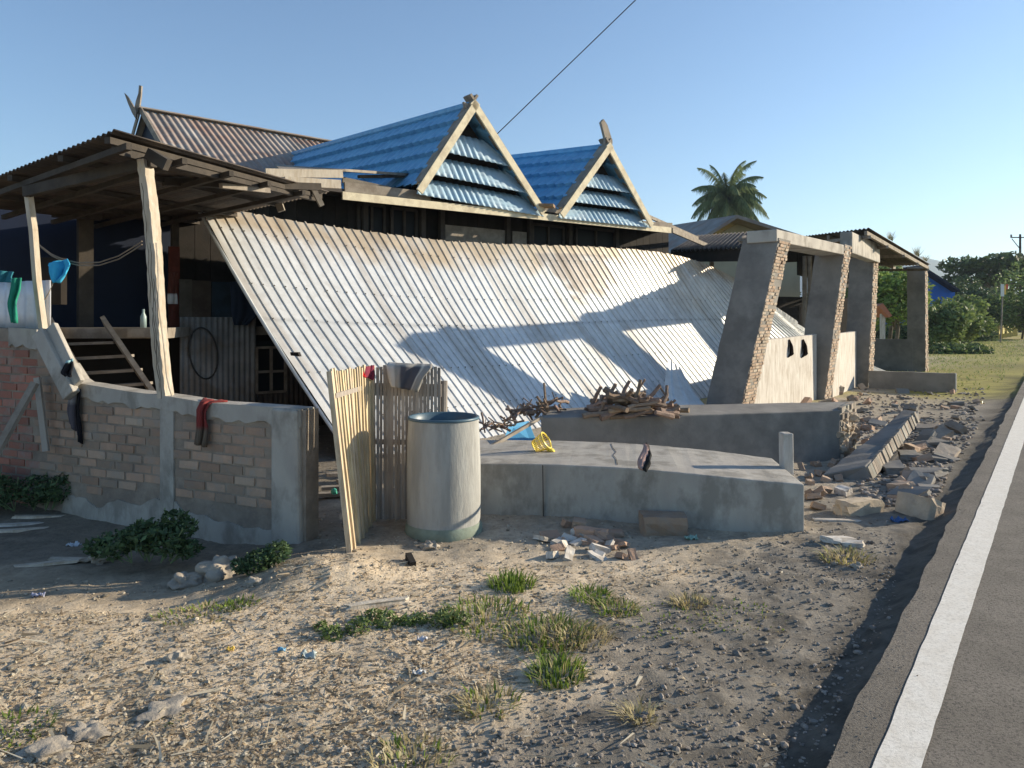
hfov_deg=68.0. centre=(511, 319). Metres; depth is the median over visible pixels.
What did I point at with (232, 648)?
litter
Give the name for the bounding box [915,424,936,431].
concrete fragment
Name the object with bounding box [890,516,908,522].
litter
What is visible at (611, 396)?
firewood stick
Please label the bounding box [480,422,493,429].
firewood stick
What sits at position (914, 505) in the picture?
rubble block
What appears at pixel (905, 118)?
sky
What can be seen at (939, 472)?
broken slab
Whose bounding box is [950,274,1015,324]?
broadleaf tree
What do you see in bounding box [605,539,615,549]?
plaster scrap
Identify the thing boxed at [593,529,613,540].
plaster scrap
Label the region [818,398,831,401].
masonry lump
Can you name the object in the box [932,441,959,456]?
concrete fragment
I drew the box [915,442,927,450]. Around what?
brick fragment
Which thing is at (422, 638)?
litter
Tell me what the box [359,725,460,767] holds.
grass tuft
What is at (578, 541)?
plaster scrap
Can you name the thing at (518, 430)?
pole
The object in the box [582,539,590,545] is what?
plaster scrap
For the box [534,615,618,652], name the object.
grass tuft
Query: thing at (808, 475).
brick fragment
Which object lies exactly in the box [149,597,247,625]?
grass tuft
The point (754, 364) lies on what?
ruined porch
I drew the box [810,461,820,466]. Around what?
brick fragment
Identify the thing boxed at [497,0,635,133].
overhead cable
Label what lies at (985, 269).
spreading tree
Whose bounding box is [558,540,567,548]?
plaster scrap
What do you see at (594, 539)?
plaster scrap
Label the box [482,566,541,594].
grass tuft
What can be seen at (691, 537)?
litter
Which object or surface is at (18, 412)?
plank
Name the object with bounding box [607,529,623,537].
plaster scrap
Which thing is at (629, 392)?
firewood stick
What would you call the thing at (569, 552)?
plaster scrap
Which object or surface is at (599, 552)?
plaster scrap
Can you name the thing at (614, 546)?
plaster scrap
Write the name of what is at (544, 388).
upright twig
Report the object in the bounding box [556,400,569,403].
firewood stick
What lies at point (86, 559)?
board
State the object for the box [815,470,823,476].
brick fragment
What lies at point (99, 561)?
stone
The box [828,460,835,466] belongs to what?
brick fragment
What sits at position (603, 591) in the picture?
grass tuft
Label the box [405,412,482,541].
drum
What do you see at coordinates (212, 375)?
hose loop
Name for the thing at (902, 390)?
concrete fragment
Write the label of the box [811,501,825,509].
brick fragment
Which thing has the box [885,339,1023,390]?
verge grass
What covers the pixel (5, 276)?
cloth
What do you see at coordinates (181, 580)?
stone
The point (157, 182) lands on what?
wooden house
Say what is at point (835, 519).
rubble block
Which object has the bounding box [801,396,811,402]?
masonry lump
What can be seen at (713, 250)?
lean to shed
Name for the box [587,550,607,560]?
plaster scrap
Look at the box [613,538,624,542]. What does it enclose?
plaster scrap
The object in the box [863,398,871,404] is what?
brick fragment
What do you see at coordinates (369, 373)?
cloth
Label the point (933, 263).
hills
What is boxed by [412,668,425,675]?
litter
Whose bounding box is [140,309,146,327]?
bottle
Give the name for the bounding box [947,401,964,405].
concrete fragment
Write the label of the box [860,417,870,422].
brick fragment
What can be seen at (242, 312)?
garment
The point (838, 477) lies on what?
brick fragment
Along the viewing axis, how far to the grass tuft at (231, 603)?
4.28 m
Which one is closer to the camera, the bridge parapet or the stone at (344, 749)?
the stone at (344, 749)
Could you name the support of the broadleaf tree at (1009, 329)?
on the ground at (916, 539)
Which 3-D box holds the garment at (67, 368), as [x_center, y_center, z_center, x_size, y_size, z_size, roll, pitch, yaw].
[-3.689,0.398,6.294,0.121,0.158,0.072,0,0,0]
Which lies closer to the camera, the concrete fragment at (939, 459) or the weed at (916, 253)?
the concrete fragment at (939, 459)
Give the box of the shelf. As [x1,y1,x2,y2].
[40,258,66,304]
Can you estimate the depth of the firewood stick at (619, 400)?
8.14 m
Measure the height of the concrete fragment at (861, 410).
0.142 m
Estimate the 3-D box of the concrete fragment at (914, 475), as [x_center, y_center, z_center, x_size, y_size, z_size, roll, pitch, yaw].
[3.850,1.537,7.160,0.217,0.218,0.332,0,0,44]
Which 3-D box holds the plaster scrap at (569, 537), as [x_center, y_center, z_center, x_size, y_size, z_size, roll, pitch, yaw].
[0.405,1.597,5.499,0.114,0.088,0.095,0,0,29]
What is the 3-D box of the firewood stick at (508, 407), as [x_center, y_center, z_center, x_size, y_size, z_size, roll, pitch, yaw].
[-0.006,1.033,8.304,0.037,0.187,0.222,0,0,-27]
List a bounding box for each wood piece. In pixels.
[342,596,411,610]
[405,552,415,565]
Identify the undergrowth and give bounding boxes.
[875,323,998,353]
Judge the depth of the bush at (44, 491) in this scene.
6.52 m
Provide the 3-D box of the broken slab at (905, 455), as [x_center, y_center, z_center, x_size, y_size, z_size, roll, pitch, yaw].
[4.466,1.530,8.548,0.221,0.096,0.428,0,0,21]
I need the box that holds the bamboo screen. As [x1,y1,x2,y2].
[326,365,447,552]
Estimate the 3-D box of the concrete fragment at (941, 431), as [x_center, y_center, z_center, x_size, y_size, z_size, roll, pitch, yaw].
[5.655,1.529,10.038,0.326,0.235,0.202,0,0,-17]
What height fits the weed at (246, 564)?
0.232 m
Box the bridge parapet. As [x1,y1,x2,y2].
[990,325,1017,339]
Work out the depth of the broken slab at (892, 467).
7.73 m
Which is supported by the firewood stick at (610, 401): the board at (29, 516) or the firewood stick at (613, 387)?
the firewood stick at (613, 387)
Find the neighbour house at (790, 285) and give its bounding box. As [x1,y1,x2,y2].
[669,215,799,296]
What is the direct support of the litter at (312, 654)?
on the ground at (916, 539)
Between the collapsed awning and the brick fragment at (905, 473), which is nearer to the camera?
the brick fragment at (905, 473)
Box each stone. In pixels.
[13,735,74,762]
[65,720,110,741]
[88,555,114,564]
[133,694,192,727]
[166,648,191,663]
[167,571,202,589]
[195,555,237,582]
[245,576,262,587]
[334,745,349,755]
[419,540,439,550]
[849,562,863,568]
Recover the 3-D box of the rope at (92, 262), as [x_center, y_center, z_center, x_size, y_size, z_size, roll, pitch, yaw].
[-3.592,-0.575,6.452,1.301,0.187,0.041,0,0,24]
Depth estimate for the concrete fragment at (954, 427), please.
10.38 m
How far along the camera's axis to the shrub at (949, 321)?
42.94 m
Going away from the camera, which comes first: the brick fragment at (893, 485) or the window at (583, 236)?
the brick fragment at (893, 485)
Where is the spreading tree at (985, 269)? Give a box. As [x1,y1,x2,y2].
[935,251,1023,292]
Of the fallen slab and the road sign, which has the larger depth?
the road sign
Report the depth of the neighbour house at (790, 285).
27.00 m
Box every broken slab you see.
[881,460,904,474]
[897,450,920,460]
[909,467,947,477]
[913,437,949,447]
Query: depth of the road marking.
3.56 m
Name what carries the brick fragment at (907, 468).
on the ground at (916, 539)
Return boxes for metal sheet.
[664,359,703,404]
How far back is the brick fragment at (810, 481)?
7.30 m
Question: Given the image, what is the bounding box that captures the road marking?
[872,398,1023,767]
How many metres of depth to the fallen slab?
8.10 m
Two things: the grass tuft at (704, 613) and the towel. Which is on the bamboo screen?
the towel
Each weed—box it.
[230,539,292,575]
[313,607,418,641]
[410,605,472,629]
[884,230,894,240]
[913,245,923,256]
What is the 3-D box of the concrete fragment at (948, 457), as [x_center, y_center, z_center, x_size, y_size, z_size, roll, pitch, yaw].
[4.830,1.540,8.448,0.170,0.100,0.256,0,0,-36]
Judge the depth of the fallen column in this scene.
8.43 m
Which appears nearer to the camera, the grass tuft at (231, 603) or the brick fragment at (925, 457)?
the grass tuft at (231, 603)
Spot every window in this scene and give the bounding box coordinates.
[255,340,286,393]
[356,202,385,233]
[390,206,417,237]
[533,223,564,245]
[574,226,613,247]
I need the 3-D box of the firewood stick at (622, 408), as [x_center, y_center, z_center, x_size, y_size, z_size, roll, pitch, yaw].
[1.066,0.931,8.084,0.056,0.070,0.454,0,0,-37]
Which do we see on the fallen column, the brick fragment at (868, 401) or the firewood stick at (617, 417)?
the firewood stick at (617, 417)
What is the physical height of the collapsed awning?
3.279 m
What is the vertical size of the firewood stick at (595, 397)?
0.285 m
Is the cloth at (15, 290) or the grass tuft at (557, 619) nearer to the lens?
the grass tuft at (557, 619)
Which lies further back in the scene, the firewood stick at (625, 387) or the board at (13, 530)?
the firewood stick at (625, 387)
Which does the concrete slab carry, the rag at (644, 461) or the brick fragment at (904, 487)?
the rag at (644, 461)
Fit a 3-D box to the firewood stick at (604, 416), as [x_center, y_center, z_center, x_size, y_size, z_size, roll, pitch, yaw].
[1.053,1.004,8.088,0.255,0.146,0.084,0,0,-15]
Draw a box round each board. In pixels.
[0,522,43,526]
[0,527,46,532]
[11,515,65,518]
[14,558,83,566]
[45,556,90,561]
[505,421,535,439]
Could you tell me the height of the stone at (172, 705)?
0.052 m
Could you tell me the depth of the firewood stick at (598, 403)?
8.16 m
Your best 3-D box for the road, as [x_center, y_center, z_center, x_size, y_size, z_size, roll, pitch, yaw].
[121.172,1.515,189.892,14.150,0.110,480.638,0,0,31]
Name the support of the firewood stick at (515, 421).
on the firewood stick
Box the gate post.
[876,303,891,338]
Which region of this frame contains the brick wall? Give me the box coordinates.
[0,323,318,544]
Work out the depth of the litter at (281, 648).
3.65 m
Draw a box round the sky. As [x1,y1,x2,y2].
[0,0,1023,288]
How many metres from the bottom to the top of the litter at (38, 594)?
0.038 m
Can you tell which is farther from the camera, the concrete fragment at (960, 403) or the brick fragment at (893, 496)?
the concrete fragment at (960, 403)
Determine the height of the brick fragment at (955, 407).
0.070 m
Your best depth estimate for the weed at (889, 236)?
17.73 m
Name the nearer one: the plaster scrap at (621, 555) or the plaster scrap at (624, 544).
the plaster scrap at (621, 555)
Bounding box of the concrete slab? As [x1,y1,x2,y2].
[480,432,803,531]
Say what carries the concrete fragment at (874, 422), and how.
on the ground at (916, 539)
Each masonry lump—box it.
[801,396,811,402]
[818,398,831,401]
[839,385,844,394]
[846,395,856,400]
[858,383,866,389]
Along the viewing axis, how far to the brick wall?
6.12 m
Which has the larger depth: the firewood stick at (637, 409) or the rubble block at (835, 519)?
the firewood stick at (637, 409)
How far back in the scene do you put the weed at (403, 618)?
3.94 m
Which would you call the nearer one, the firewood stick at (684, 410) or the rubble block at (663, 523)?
the rubble block at (663, 523)
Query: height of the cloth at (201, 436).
0.364 m
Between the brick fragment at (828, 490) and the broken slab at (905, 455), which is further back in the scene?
the broken slab at (905, 455)
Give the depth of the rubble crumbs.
9.44 m
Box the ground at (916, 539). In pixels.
[0,333,1023,767]
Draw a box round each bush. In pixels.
[0,472,70,511]
[80,507,205,563]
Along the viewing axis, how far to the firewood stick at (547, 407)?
8.26 m
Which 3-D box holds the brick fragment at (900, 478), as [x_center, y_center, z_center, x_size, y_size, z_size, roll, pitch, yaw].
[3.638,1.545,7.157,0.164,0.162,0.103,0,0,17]
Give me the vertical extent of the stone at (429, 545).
0.093 m
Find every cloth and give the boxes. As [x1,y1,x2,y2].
[0,270,13,282]
[7,278,21,322]
[48,259,69,282]
[67,388,82,443]
[194,398,227,446]
[360,365,374,379]
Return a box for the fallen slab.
[823,409,919,479]
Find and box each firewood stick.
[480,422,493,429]
[481,412,490,432]
[502,419,524,422]
[507,405,515,423]
[509,406,530,412]
[512,403,528,419]
[520,399,538,414]
[520,405,536,413]
[532,400,552,407]
[534,401,546,414]
[536,396,548,411]
[545,406,566,410]
[548,392,563,405]
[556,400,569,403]
[582,405,607,418]
[586,394,606,408]
[588,400,608,411]
[590,398,628,404]
[591,386,602,403]
[599,412,619,420]
[603,386,638,403]
[605,383,616,404]
[605,390,621,399]
[608,405,628,412]
[608,406,650,412]
[610,412,636,419]
[612,391,643,401]
[616,380,630,404]
[623,409,652,418]
[625,388,633,396]
[627,401,658,408]
[631,398,659,407]
[634,379,645,397]
[637,396,666,407]
[650,384,660,396]
[654,410,674,419]
[657,405,679,415]
[660,385,668,408]
[679,408,689,412]
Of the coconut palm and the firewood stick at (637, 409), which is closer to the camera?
the firewood stick at (637, 409)
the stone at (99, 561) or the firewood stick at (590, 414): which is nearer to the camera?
the stone at (99, 561)
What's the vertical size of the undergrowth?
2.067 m
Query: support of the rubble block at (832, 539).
on the ground at (916, 539)
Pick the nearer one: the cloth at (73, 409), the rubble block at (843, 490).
the cloth at (73, 409)
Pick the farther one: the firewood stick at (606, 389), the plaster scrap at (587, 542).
the firewood stick at (606, 389)
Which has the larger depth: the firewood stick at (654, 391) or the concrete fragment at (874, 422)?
the concrete fragment at (874, 422)
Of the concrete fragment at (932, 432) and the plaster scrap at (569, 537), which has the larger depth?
the concrete fragment at (932, 432)
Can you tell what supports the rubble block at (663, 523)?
on the ground at (916, 539)
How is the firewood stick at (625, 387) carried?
on the firewood stick
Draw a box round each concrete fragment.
[856,408,869,412]
[868,419,887,425]
[885,486,931,496]
[889,403,898,406]
[889,451,900,460]
[895,388,908,393]
[896,396,911,399]
[903,404,918,411]
[906,468,935,486]
[909,439,928,445]
[912,433,932,441]
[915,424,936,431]
[917,483,941,489]
[919,428,937,436]
[921,454,947,461]
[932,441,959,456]
[932,453,960,460]
[935,426,954,438]
[944,421,967,433]
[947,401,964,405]
[952,415,961,419]
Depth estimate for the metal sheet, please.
12.68 m
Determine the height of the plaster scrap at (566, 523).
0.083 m
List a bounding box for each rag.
[637,443,651,471]
[788,339,793,357]
[801,339,807,357]
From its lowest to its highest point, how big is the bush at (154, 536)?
0.348 m
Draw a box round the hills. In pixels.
[800,252,1023,298]
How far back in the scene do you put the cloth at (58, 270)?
6.49 m
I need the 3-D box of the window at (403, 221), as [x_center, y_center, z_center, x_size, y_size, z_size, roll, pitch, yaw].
[-1.909,-1.330,13.408,0.545,1.300,0.055,0,0,-39]
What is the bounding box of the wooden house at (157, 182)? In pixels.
[0,85,707,425]
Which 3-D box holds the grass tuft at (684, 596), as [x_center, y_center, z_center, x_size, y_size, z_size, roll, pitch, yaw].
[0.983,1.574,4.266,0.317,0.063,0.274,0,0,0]
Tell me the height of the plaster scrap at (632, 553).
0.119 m
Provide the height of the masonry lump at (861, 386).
0.209 m
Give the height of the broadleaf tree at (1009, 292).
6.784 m
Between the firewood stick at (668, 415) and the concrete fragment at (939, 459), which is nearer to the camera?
the firewood stick at (668, 415)
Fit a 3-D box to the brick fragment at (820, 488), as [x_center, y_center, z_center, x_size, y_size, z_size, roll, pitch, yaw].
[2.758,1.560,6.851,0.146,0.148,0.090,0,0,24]
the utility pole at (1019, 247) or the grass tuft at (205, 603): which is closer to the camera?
the grass tuft at (205, 603)
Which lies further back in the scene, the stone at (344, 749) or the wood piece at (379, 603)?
the wood piece at (379, 603)
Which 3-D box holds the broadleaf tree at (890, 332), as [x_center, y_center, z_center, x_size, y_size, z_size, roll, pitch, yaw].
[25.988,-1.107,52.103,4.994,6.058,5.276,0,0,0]
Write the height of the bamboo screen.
1.288 m
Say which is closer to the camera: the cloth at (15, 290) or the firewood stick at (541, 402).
the cloth at (15, 290)
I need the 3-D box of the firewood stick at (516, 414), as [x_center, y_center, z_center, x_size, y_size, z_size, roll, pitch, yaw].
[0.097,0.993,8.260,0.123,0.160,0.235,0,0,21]
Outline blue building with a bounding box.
[885,265,959,324]
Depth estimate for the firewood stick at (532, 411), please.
8.40 m
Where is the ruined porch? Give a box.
[706,228,956,404]
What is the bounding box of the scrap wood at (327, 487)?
[319,472,339,496]
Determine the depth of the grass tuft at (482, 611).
4.17 m
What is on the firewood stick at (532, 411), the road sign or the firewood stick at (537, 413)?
the firewood stick at (537, 413)
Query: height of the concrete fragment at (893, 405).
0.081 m
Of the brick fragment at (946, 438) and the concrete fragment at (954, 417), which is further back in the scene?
the concrete fragment at (954, 417)
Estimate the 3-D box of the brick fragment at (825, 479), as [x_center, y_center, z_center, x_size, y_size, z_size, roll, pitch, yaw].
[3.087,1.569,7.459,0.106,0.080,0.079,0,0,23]
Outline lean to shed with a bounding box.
[671,232,847,332]
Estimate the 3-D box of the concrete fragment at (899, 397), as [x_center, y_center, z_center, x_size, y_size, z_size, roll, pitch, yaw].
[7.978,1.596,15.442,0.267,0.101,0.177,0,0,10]
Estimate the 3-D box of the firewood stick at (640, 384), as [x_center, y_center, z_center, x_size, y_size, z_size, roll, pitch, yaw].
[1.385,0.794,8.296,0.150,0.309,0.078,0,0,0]
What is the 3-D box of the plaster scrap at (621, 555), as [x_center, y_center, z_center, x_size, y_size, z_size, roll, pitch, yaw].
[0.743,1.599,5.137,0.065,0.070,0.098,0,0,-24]
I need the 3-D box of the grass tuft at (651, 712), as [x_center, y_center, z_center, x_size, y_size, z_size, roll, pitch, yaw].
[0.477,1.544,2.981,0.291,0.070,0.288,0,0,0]
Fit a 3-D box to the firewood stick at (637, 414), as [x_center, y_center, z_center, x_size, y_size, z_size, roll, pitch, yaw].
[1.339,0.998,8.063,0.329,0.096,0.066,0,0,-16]
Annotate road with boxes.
[827,381,1023,767]
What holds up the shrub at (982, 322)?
on the ground at (916, 539)
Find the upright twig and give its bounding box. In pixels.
[543,383,549,410]
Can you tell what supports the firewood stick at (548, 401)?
on the firewood stick
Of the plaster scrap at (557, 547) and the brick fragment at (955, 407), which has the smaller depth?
the plaster scrap at (557, 547)
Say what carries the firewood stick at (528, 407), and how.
on the firewood stick at (508, 407)
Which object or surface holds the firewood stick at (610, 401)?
on the firewood stick
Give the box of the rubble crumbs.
[828,387,999,767]
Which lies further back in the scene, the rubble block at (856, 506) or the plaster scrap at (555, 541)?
the rubble block at (856, 506)
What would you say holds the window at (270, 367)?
in the wooden house at (157, 182)
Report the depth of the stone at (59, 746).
2.80 m
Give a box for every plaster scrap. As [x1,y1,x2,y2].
[532,534,553,541]
[539,530,561,538]
[545,551,559,558]
[550,536,570,544]
[550,543,563,550]
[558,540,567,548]
[561,519,571,527]
[561,533,575,540]
[563,545,574,560]
[568,538,586,545]
[571,526,584,536]
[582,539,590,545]
[584,535,604,544]
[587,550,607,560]
[589,542,610,553]
[589,549,605,558]
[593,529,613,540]
[604,544,620,549]
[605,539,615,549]
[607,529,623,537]
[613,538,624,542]
[615,541,629,547]
[615,551,628,559]
[627,547,637,560]
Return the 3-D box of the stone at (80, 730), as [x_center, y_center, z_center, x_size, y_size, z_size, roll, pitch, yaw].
[-1.649,1.600,2.955,0.133,0.034,0.189,0,0,-42]
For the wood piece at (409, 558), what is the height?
0.070 m
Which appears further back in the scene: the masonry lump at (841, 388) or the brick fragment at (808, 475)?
the masonry lump at (841, 388)
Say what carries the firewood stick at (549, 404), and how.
on the firewood stick
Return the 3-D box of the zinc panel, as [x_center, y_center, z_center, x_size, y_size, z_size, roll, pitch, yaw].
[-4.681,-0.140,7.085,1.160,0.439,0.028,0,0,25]
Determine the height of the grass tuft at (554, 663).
0.103 m
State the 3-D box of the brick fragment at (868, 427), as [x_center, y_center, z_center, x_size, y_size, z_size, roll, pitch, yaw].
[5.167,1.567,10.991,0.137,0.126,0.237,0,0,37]
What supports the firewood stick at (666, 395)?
on the firewood stick
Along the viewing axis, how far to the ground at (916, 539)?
3.97 m
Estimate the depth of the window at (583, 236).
16.36 m
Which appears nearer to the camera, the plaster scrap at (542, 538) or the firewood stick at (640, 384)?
the plaster scrap at (542, 538)
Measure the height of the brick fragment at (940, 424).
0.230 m
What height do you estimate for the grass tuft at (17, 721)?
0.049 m
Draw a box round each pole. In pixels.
[492,416,542,443]
[1010,234,1023,332]
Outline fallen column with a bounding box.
[541,401,861,463]
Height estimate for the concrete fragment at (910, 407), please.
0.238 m
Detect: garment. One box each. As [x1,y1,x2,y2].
[61,358,73,376]
[167,272,177,303]
[230,282,256,325]
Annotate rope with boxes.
[39,241,142,263]
[39,244,142,265]
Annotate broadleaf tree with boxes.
[844,267,905,320]
[875,268,935,338]
[878,265,928,338]
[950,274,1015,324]
[961,286,1014,331]
[986,260,1023,327]
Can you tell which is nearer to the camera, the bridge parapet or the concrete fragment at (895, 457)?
the concrete fragment at (895, 457)
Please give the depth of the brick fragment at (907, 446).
8.92 m
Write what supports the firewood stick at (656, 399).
on the firewood stick at (640, 399)
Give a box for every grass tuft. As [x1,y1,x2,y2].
[0,702,61,750]
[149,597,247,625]
[210,593,260,612]
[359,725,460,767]
[433,591,537,641]
[444,674,526,720]
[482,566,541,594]
[489,608,606,654]
[517,645,594,689]
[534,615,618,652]
[562,580,621,604]
[583,594,644,618]
[600,692,674,726]
[612,601,719,641]
[659,588,711,609]
[688,596,788,634]
[808,540,889,564]
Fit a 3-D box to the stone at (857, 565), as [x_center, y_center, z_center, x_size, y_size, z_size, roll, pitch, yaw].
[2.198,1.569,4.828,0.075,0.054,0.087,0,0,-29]
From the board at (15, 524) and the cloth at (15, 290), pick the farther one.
the cloth at (15, 290)
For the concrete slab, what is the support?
on the ground at (916, 539)
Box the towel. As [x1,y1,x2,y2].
[387,362,432,391]
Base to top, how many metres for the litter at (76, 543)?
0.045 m
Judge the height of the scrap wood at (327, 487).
0.240 m
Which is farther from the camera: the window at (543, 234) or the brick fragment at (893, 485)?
the window at (543, 234)
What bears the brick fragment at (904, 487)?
on the ground at (916, 539)
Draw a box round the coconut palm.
[691,160,768,221]
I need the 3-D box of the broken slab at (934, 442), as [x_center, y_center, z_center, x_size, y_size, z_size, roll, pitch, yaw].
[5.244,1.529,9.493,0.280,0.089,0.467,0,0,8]
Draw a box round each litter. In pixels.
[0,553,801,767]
[31,591,45,596]
[66,541,81,546]
[226,646,234,650]
[277,646,285,651]
[300,649,316,658]
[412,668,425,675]
[417,635,427,641]
[684,534,697,539]
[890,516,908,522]
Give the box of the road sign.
[1000,284,1007,341]
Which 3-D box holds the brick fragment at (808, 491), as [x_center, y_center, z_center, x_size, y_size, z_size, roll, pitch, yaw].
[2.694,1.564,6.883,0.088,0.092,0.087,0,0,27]
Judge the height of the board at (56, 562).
0.045 m
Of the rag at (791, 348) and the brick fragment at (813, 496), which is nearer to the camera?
the brick fragment at (813, 496)
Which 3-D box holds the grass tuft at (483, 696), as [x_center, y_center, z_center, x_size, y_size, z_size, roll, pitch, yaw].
[-0.103,1.571,3.133,0.365,0.075,0.375,0,0,0]
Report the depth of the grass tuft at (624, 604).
4.18 m
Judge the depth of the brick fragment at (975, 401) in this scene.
14.23 m
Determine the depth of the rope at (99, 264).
6.40 m
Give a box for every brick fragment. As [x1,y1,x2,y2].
[797,462,805,470]
[804,473,814,478]
[804,488,812,493]
[805,478,814,484]
[805,492,822,499]
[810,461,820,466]
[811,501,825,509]
[813,485,825,495]
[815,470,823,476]
[820,475,831,482]
[822,485,832,493]
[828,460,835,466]
[834,473,843,481]
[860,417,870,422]
[862,424,874,430]
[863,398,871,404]
[887,481,915,488]
[887,495,899,499]
[891,475,905,482]
[899,484,913,488]
[900,466,910,474]
[902,443,920,451]
[902,470,910,479]
[913,453,932,461]
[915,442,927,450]
[934,422,948,428]
[942,436,951,440]
[950,405,960,408]
[972,399,980,403]
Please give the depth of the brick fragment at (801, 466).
8.11 m
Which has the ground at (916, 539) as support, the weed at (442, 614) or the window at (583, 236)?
the weed at (442, 614)
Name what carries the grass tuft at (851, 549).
on the ground at (916, 539)
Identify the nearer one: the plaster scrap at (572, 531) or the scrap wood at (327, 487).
the plaster scrap at (572, 531)
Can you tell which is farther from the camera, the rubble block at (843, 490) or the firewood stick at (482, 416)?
the firewood stick at (482, 416)
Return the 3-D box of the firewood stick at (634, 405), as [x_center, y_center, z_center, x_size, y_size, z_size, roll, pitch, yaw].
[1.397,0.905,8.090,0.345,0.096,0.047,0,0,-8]
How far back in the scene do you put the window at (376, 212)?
13.06 m
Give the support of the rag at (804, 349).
hanging from the ruined porch
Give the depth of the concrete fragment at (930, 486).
7.00 m
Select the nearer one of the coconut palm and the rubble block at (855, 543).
the rubble block at (855, 543)
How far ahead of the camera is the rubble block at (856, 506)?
6.14 m
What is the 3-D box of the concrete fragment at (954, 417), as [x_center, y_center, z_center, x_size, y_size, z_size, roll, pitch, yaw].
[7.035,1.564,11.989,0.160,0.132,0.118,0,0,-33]
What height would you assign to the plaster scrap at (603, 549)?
0.090 m
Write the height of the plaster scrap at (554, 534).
0.071 m
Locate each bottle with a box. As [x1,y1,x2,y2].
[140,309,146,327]
[331,488,336,494]
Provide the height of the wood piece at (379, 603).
0.027 m
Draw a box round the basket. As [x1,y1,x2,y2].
[531,432,554,451]
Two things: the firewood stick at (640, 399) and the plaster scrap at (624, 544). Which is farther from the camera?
the firewood stick at (640, 399)
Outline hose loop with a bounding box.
[188,327,218,379]
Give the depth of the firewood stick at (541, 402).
8.25 m
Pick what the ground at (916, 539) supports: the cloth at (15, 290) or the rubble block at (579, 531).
the rubble block at (579, 531)
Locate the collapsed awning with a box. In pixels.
[198,211,884,452]
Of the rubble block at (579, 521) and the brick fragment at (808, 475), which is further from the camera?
the brick fragment at (808, 475)
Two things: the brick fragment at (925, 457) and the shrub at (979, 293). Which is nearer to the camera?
the brick fragment at (925, 457)
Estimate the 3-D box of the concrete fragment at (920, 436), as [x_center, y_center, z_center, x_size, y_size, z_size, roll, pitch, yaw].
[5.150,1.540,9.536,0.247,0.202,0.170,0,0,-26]
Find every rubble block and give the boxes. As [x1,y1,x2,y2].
[572,518,586,527]
[574,525,609,538]
[639,511,691,536]
[812,517,859,522]
[820,535,855,543]
[834,485,852,495]
[834,497,887,516]
[840,540,864,547]
[894,491,946,520]
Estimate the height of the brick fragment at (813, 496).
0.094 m
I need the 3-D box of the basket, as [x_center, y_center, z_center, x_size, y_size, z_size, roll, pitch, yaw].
[0.278,1.093,6.781,0.212,0.188,0.174,0,0,0]
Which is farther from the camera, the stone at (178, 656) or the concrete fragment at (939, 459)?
the concrete fragment at (939, 459)
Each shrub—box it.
[928,300,979,344]
[930,294,998,340]
[957,290,994,328]
[990,291,1023,338]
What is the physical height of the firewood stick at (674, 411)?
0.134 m
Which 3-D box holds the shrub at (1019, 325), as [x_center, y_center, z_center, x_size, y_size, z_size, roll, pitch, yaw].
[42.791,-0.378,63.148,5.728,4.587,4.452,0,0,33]
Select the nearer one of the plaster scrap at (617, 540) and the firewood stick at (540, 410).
the plaster scrap at (617, 540)
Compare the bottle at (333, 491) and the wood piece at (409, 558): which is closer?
the wood piece at (409, 558)
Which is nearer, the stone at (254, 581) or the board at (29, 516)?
the stone at (254, 581)
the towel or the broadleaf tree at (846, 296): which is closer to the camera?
the towel
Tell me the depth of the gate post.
35.91 m
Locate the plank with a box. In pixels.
[0,381,39,455]
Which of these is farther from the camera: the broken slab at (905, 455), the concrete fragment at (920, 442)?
the concrete fragment at (920, 442)
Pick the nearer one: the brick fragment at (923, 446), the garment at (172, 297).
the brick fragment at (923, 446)
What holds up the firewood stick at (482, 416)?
on the firewood stick at (485, 427)
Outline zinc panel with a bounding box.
[0,280,50,328]
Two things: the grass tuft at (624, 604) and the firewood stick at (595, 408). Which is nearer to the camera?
the grass tuft at (624, 604)
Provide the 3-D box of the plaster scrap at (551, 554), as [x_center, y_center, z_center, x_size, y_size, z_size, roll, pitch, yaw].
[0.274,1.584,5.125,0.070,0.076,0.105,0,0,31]
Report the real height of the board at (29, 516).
0.029 m
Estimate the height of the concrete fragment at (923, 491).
0.158 m
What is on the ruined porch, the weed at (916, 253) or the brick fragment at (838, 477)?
the weed at (916, 253)
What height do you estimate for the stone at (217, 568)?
0.188 m
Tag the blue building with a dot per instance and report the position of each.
(944, 288)
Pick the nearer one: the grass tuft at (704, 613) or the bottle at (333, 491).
the grass tuft at (704, 613)
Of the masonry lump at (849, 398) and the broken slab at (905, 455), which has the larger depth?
the masonry lump at (849, 398)
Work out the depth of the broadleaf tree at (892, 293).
39.11 m
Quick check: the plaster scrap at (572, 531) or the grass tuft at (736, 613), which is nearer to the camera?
the grass tuft at (736, 613)

